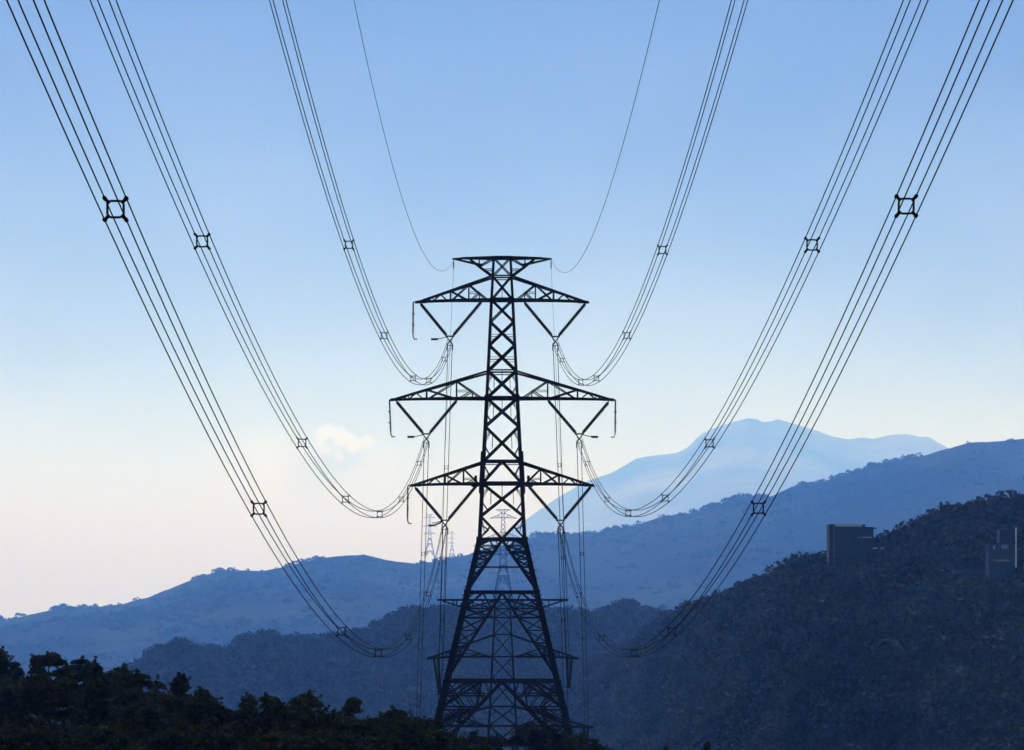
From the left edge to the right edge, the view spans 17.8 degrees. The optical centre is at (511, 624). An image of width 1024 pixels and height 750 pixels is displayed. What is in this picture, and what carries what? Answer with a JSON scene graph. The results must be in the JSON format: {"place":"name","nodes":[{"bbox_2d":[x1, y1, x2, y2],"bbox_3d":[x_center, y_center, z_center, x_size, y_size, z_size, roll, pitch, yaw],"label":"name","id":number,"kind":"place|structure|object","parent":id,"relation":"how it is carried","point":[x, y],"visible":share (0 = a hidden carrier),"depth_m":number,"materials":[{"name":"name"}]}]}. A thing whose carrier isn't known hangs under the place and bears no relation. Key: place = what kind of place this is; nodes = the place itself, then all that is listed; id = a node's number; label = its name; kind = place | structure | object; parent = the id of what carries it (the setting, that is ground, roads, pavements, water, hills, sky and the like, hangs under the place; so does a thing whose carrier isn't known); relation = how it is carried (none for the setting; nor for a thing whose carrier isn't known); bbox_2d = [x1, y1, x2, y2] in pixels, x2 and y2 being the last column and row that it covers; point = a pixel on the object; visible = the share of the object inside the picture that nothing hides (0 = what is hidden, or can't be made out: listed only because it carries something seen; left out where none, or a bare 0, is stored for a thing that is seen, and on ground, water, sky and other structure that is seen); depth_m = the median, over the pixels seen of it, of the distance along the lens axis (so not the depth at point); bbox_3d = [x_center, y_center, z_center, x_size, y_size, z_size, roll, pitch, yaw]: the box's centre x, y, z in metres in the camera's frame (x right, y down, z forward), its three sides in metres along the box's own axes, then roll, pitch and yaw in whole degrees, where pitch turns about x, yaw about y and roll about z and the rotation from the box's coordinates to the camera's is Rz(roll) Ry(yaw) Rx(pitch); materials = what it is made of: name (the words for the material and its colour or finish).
{"place":"outdoors","nodes":[
{"label":"outdoors","id":0,"kind":"place"},
{"bbox_2d":[60,606,657,749],"bbox_3d":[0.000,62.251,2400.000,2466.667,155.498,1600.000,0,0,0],"label":"nearer hills","id":1,"kind":"structure","parent":0,"point":[371,683],"depth_m":2209.45,"materials":[{"name":"blue plant"}]},
{"bbox_2d":[52,597,667,749],"bbox_3d":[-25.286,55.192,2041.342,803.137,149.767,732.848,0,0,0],"label":"woodland","id":2,"kind":"object","parent":1,"relation":"on","point":[288,682],"visible":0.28,"depth_m":2239.95,"materials":[{"name":"blue plant"}]},
{"bbox_2d":[489,509,517,605],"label":"lattice pylon","id":3,"kind":"object","parent":1,"relation":"on","point":[505,554],"visible":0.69,"depth_m":2388.26,"materials":[{"name":"metal"}]},
{"bbox_2d":[0,439,1023,683],"bbox_3d":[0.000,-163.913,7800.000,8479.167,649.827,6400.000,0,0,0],"label":"wooded hills","id":4,"kind":"structure","parent":0,"point":[660,569],"depth_m":6962.90,"materials":[{"name":"blue plant"}]},
{"bbox_2d":[422,514,437,558],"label":"lattice pylon","id":5,"kind":"object","parent":4,"relation":"on","point":[430,537],"visible":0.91,"depth_m":7977.63,"materials":[{"name":"metal"}]},
{"bbox_2d":[449,531,455,556],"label":"lattice pylon","id":6,"kind":"object","parent":4,"relation":"on","point":[451,533],"visible":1,"depth_m":7928.48,"materials":[{"name":"metal"}]},
{"bbox_2d":[0,438,1023,670],"bbox_3d":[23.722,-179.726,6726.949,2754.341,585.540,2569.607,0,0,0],"label":"woodland","id":7,"kind":"object","parent":4,"relation":"on","point":[34,624],"visible":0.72,"depth_m":7051.25,"materials":[{"name":"blue plant"}]},
{"bbox_2d":[0,0,1023,618],"label":"sky","id":8,"kind":"structure","parent":0,"point":[505,122],"materials":[{"name":"blue"}]},
{"bbox_2d":[470,418,948,553],"bbox_3d":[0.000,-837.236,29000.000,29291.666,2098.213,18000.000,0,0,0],"label":"mountain","id":9,"kind":"structure","parent":0,"point":[740,458],"depth_m":27989.30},
{"bbox_2d":[577,522,1023,749],"bbox_3d":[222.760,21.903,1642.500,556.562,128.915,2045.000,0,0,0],"label":"hillside","id":10,"kind":"structure","parent":0,"point":[776,659],"depth_m":936.51,"materials":[{"name":"black plant"}]},
{"bbox_2d":[556,489,1023,749],"bbox_3d":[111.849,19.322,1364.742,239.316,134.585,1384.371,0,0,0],"label":"woodland","id":11,"kind":"object","parent":10,"relation":"on","point":[917,588],"visible":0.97,"depth_m":922.14,"materials":[{"name":"green plant"}]},
{"bbox_2d":[827,524,886,569],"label":"hillside building","id":12,"kind":"structure","parent":10,"relation":"on","point":[851,542],"depth_m":980.76,"materials":[{"name":"paint"}]},
{"bbox_2d":[950,570,985,581],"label":"hillside building","id":13,"kind":"structure","parent":10,"relation":"on","point":[980,572],"depth_m":917.23,"materials":[{"name":"blue stone"}]},
{"bbox_2d":[984,528,1016,583],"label":"hillside building","id":14,"kind":"structure","parent":10,"relation":"on","point":[1001,557],"depth_m":908.61,"materials":[{"name":"blue stone"}]},
{"bbox_3d":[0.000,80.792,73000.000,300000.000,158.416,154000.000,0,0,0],"label":"ground","id":15,"kind":"structure","parent":0,"visible":0},
{"bbox_2d":[0,646,21,680],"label":"tree","id":16,"kind":"object","parent":15,"relation":"on","point":[5,662],"visible":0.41,"depth_m":204.71,"materials":[{"name":"green plant"}]},
{"bbox_2d":[6,661,30,681],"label":"tree","id":17,"kind":"object","parent":15,"relation":"on","point":[18,672],"visible":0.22,"depth_m":209.74,"materials":[{"name":"green plant"}]},
{"bbox_2d":[15,671,45,718],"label":"tree","id":18,"kind":"object","parent":15,"relation":"on","point":[32,678],"visible":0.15,"depth_m":199.55,"materials":[{"name":"green plant"}]},
{"bbox_2d":[18,651,74,722],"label":"tree","id":19,"kind":"object","parent":15,"relation":"on","point":[38,663],"visible":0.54,"depth_m":204.66,"materials":[{"name":"green plant"}]},
{"bbox_2d":[54,655,100,685],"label":"tree","id":20,"kind":"object","parent":15,"relation":"on","point":[82,667],"visible":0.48,"depth_m":209.70,"materials":[{"name":"green plant"}]},
{"bbox_2d":[89,656,103,682],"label":"tree","id":21,"kind":"object","parent":15,"relation":"on","point":[99,670],"visible":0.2,"depth_m":214.74,"materials":[{"name":"green plant"}]},
{"bbox_2d":[100,662,137,722],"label":"tree","id":22,"kind":"object","parent":15,"relation":"on","point":[115,675],"visible":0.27,"depth_m":209.21,"materials":[{"name":"green plant"}]},
{"bbox_2d":[115,669,167,727],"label":"tree","id":23,"kind":"object","parent":15,"relation":"on","point":[139,678],"visible":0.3,"depth_m":207.80,"materials":[{"name":"green plant"}]},
{"bbox_2d":[110,693,194,746],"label":"bush","id":24,"kind":"object","parent":15,"relation":"on","point":[151,702],"visible":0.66,"depth_m":178.54,"materials":[{"name":"green plant"}]},
{"bbox_2d":[153,691,179,727],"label":"tree","id":25,"kind":"object","parent":15,"relation":"on","point":[159,695],"visible":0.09,"depth_m":199.77,"materials":[{"name":"green plant"}]},
{"bbox_2d":[168,672,191,725],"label":"tree","id":26,"kind":"object","parent":15,"relation":"on","point":[180,686],"visible":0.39,"depth_m":205.73,"materials":[{"name":"green plant"}]},
{"bbox_2d":[134,689,237,739],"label":"bush","id":27,"kind":"object","parent":15,"relation":"on","point":[206,709],"visible":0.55,"depth_m":178.74,"materials":[{"name":"green plant"}]},
{"bbox_2d":[191,685,216,714],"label":"tree","id":28,"kind":"object","parent":15,"relation":"on","point":[200,692],"visible":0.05,"depth_m":203.50,"materials":[{"name":"green plant"}]},
{"bbox_2d":[174,702,245,730],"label":"bush","id":29,"kind":"object","parent":15,"relation":"on","point":[222,717],"visible":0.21,"depth_m":183.45,"materials":[{"name":"green plant"}]},
{"bbox_2d":[214,708,265,734],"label":"bush","id":30,"kind":"object","parent":15,"relation":"on","point":[241,712],"visible":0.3,"depth_m":184.18,"materials":[{"name":"green plant"}]},
{"bbox_2d":[238,691,259,712],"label":"tree","id":31,"kind":"object","parent":15,"relation":"on","point":[245,699],"visible":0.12,"depth_m":209.75,"materials":[{"name":"green plant"}]},
{"bbox_2d":[239,692,292,727],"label":"tree","id":32,"kind":"object","parent":15,"relation":"on","point":[273,703],"visible":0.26,"depth_m":205.56,"materials":[{"name":"green plant"}]},
{"bbox_2d":[236,706,322,737],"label":"bush","id":33,"kind":"object","parent":15,"relation":"on","point":[266,722],"visible":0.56,"depth_m":180.07,"materials":[{"name":"green plant"}]},
{"bbox_2d":[286,689,324,726],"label":"tree","id":34,"kind":"object","parent":15,"relation":"on","point":[303,702],"visible":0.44,"depth_m":203.22,"materials":[{"name":"green plant"}]},
{"bbox_2d":[273,703,349,733],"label":"bush","id":35,"kind":"object","parent":15,"relation":"on","point":[308,714],"visible":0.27,"depth_m":183.64,"materials":[{"name":"green plant"}]},
{"bbox_2d":[320,708,352,736],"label":"tree","id":36,"kind":"object","parent":15,"relation":"on","point":[331,712],"visible":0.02,"depth_m":199.73,"materials":[{"name":"green plant"}]},
{"bbox_2d":[321,712,373,737],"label":"bush","id":37,"kind":"object","parent":15,"relation":"on","point":[345,720],"visible":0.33,"depth_m":184.13,"materials":[{"name":"green plant"}]},
{"bbox_2d":[336,697,368,737],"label":"tree","id":38,"kind":"object","parent":15,"relation":"on","point":[352,705],"visible":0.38,"depth_m":205.56,"materials":[{"name":"green plant"}]},
{"bbox_2d":[328,716,402,744],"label":"bush","id":39,"kind":"object","parent":15,"relation":"on","point":[358,729],"visible":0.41,"depth_m":182.40,"materials":[{"name":"green plant"}]},
{"bbox_2d":[360,715,387,722],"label":"tree","id":40,"kind":"object","parent":15,"relation":"on","point":[375,718],"visible":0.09,"depth_m":199.71,"materials":[{"name":"green plant"}]},
{"bbox_2d":[361,714,434,748],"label":"bush","id":41,"kind":"object","parent":15,"relation":"on","point":[402,726],"visible":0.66,"depth_m":181.25,"materials":[{"name":"green plant"}]},
{"bbox_2d":[379,705,420,734],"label":"tree","id":42,"kind":"object","parent":15,"relation":"on","point":[394,713],"visible":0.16,"depth_m":211.79,"materials":[{"name":"green plant"}]},
{"bbox_2d":[411,716,443,730],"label":"tree","id":43,"kind":"object","parent":15,"relation":"on","point":[430,722],"visible":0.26,"depth_m":215.71,"materials":[{"name":"green plant"}]},
{"bbox_2d":[399,724,456,749],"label":"bush","id":44,"kind":"object","parent":15,"relation":"on","point":[438,739],"visible":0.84,"depth_m":180.99,"materials":[{"name":"green plant"}]},
{"bbox_2d":[448,731,460,744],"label":"bush","id":45,"kind":"object","parent":15,"relation":"on","point":[451,732],"visible":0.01,"depth_m":225.51,"materials":[{"name":"green plant"}]},
{"bbox_2d":[428,731,494,749],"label":"bush","id":46,"kind":"object","parent":15,"relation":"on","point":[463,742],"visible":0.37,"depth_m":185.55,"materials":[{"name":"green plant"}]},
{"bbox_2d":[464,729,481,749],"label":"tree","id":47,"kind":"object","parent":15,"relation":"on","point":[472,737],"visible":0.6,"depth_m":239.82,"materials":[{"name":"green plant"}]},
{"bbox_2d":[471,733,508,749],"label":"bush","id":48,"kind":"object","parent":15,"relation":"on","point":[494,742],"visible":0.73,"depth_m":239.74,"materials":[{"name":"green plant"}]},
{"bbox_2d":[390,256,614,748],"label":"lattice pylon","id":49,"kind":"object","parent":15,"relation":"on","point":[481,540],"visible":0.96,"depth_m":298.59,"materials":[{"name":"metal"}]},
{"bbox_2d":[388,399,394,436],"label":"hanging insulator","id":50,"kind":"object","parent":49,"relation":"hanging from","point":[389,411],"visible":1,"depth_m":299.95,"materials":[{"name":"grey ceramic"}]},
{"bbox_2d":[407,486,411,523],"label":"hanging insulator","id":51,"kind":"object","parent":49,"relation":"hanging from","point":[407,505],"visible":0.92,"depth_m":299.95,"materials":[{"name":"black metal"}]},
{"bbox_2d":[412,301,416,339],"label":"hanging insulator","id":52,"kind":"object","parent":49,"relation":"hanging from","point":[413,314],"visible":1,"depth_m":299.95,"materials":[{"name":"grey ceramic"}]},
{"bbox_2d":[396,399,456,447],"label":"string insulator","id":53,"kind":"object","parent":49,"relation":"attached to","point":[419,428],"visible":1,"depth_m":299.90,"materials":[{"name":"brown ceramic"}]},
{"bbox_2d":[90,0,428,517],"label":"conductor bundle","id":54,"kind":"object","parent":53,"relation":"attached to","point":[209,248],"visible":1,"depth_m":93.31,"materials":[{"name":"metal"}]},
{"bbox_2d":[416,443,428,715],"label":"conductor bundle","id":55,"kind":"object","parent":53,"relation":"hanging from","point":[420,580],"visible":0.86,"depth_m":337.94,"materials":[{"name":"metal"}]},
{"bbox_2d":[415,487,476,533],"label":"string insulator","id":56,"kind":"object","parent":49,"relation":"attached to","point":[464,499],"visible":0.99,"depth_m":299.89,"materials":[{"name":"brown ceramic"}]},
{"bbox_2d":[6,0,446,657],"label":"conductor bundle","id":57,"kind":"object","parent":56,"relation":"hanging from","point":[108,210],"visible":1,"depth_m":67.14,"materials":[{"name":"metal"}]},
{"bbox_2d":[438,530,447,700],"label":"conductor bundle","id":58,"kind":"object","parent":56,"relation":"hanging from","point":[440,614],"visible":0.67,"depth_m":324.36,"materials":[{"name":"metal"}]},
{"bbox_2d":[420,300,481,349],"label":"string insulator","id":59,"kind":"object","parent":49,"relation":"attached to","point":[463,323],"visible":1,"depth_m":299.89,"materials":[{"name":"brown ceramic"}]},
{"bbox_2d":[269,0,451,384],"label":"conductor bundle","id":60,"kind":"object","parent":59,"relation":"attached to","point":[345,241],"visible":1,"depth_m":128.22,"materials":[{"name":"metal"}]},
{"bbox_2d":[437,346,451,697],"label":"conductor bundle","id":61,"kind":"object","parent":59,"relation":"hanging from","point":[446,518],"visible":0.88,"depth_m":340.35,"materials":[{"name":"metal"}]},
{"bbox_2d":[524,300,585,350],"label":"string insulator","id":62,"kind":"object","parent":49,"relation":"attached to","point":[535,316],"visible":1,"depth_m":299.89,"materials":[{"name":"brown ceramic"}]},
{"bbox_2d":[553,346,570,690],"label":"conductor bundle","id":63,"kind":"object","parent":62,"relation":"hanging from","point":[563,512],"visible":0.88,"depth_m":343.75,"materials":[{"name":"metal"}]},
{"bbox_2d":[553,0,747,385],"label":"conductor bundle","id":64,"kind":"object","parent":62,"relation":"attached to","point":[670,207],"visible":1,"depth_m":131.46,"materials":[{"name":"metal"}]},
{"bbox_2d":[528,486,590,533],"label":"string insulator","id":65,"kind":"object","parent":49,"relation":"attached to","point":[569,512],"visible":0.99,"depth_m":299.90,"materials":[{"name":"brown ceramic"}]},
{"bbox_2d":[558,530,567,735],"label":"conductor bundle","id":66,"kind":"object","parent":65,"relation":"hanging from","point":[561,618],"visible":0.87,"depth_m":325.16,"materials":[{"name":"metal"}]},
{"bbox_2d":[558,0,1013,657],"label":"conductor bundle","id":67,"kind":"object","parent":65,"relation":"attached to","point":[898,198],"visible":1,"depth_m":74.53,"materials":[{"name":"metal"}]},
{"bbox_2d":[548,399,608,447],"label":"string insulator","id":68,"kind":"object","parent":49,"relation":"attached to","point":[588,425],"visible":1,"depth_m":299.89,"materials":[{"name":"brown ceramic"}]},
{"bbox_2d":[577,443,588,736],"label":"conductor bundle","id":69,"kind":"object","parent":68,"relation":"hanging from","point":[584,587],"visible":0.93,"depth_m":337.66,"materials":[{"name":"metal"}]},
{"bbox_2d":[577,0,928,516],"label":"conductor bundle","id":70,"kind":"object","parent":68,"relation":"attached to","point":[805,251],"visible":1,"depth_m":98.32,"materials":[{"name":"metal"}]},
{"bbox_2d":[611,400,616,437],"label":"hanging insulator","id":71,"kind":"object","parent":49,"relation":"hanging from","point":[615,411],"visible":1,"depth_m":299.95,"materials":[{"name":"black metal"}]},
{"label":"earth wire clamp","id":72,"kind":"object","parent":49,"relation":"hanging from","visible":0},
{"bbox_2d":[354,2,452,270],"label":"earth wire","id":73,"kind":"object","parent":72,"relation":"attached to","point":[383,130],"visible":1,"depth_m":171.82,"materials":[{"name":"metal"}]},
{"bbox_2d":[437,269,453,597],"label":"earth wire","id":74,"kind":"object","parent":72,"relation":"attached to","point":[446,422],"visible":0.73,"depth_m":336.53,"materials":[{"name":"metal"}]},
{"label":"earth wire clamp","id":75,"kind":"object","parent":49,"relation":"hanging from","visible":0},
{"bbox_2d":[551,273,567,593],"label":"earth wire","id":76,"kind":"object","parent":75,"relation":"attached to","point":[558,419],"visible":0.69,"depth_m":342.15,"materials":[{"name":"metal"}]},
{"bbox_2d":[552,0,659,272],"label":"earth wire","id":77,"kind":"object","parent":75,"relation":"attached to","point":[625,134],"visible":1,"depth_m":152.32,"materials":[{"name":"metal"}]},
{"bbox_2d":[427,599,593,749],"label":"lattice pylon","id":78,"kind":"object","parent":15,"relation":"on","point":[491,706],"visible":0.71,"depth_m":418.91,"materials":[{"name":"metal"}]},
{"bbox_2d":[433,659,441,693],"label":"hanging insulator","id":79,"kind":"object","parent":78,"relation":"hanging from","point":[439,684],"visible":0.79,"depth_m":419.88,"materials":[{"name":"brown ceramic"}]},
{"bbox_2d":[566,659,572,687],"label":"hanging insulator","id":80,"kind":"object","parent":78,"relation":"hanging from","point":[568,678],"visible":0.91,"depth_m":419.88,"materials":[{"name":"brown ceramic"}]},
{"bbox_2d":[498,724,553,749],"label":"bush","id":81,"kind":"object","parent":15,"relation":"on","point":[524,734],"visible":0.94,"depth_m":261.11,"materials":[{"name":"green plant"}]},
{"bbox_2d":[527,723,571,749],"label":"bush","id":82,"kind":"object","parent":15,"relation":"on","point":[553,743],"visible":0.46,"depth_m":264.95,"materials":[{"name":"green plant"}]},
{"bbox_2d":[551,730,602,749],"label":"bush","id":83,"kind":"object","parent":15,"relation":"on","point":[574,741],"visible":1,"depth_m":261.28,"materials":[{"name":"green plant"}]},
{"bbox_2d":[580,743,613,749],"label":"bush","id":84,"kind":"object","parent":15,"relation":"on","point":[598,747],"visible":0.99,"depth_m":261.65,"materials":[{"name":"green plant"}]},
{"bbox_2d":[702,742,710,749],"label":"tree","id":85,"kind":"object","parent":15,"relation":"on","point":[707,745],"visible":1,"depth_m":179.92,"materials":[{"name":"green plant"}]}
]}

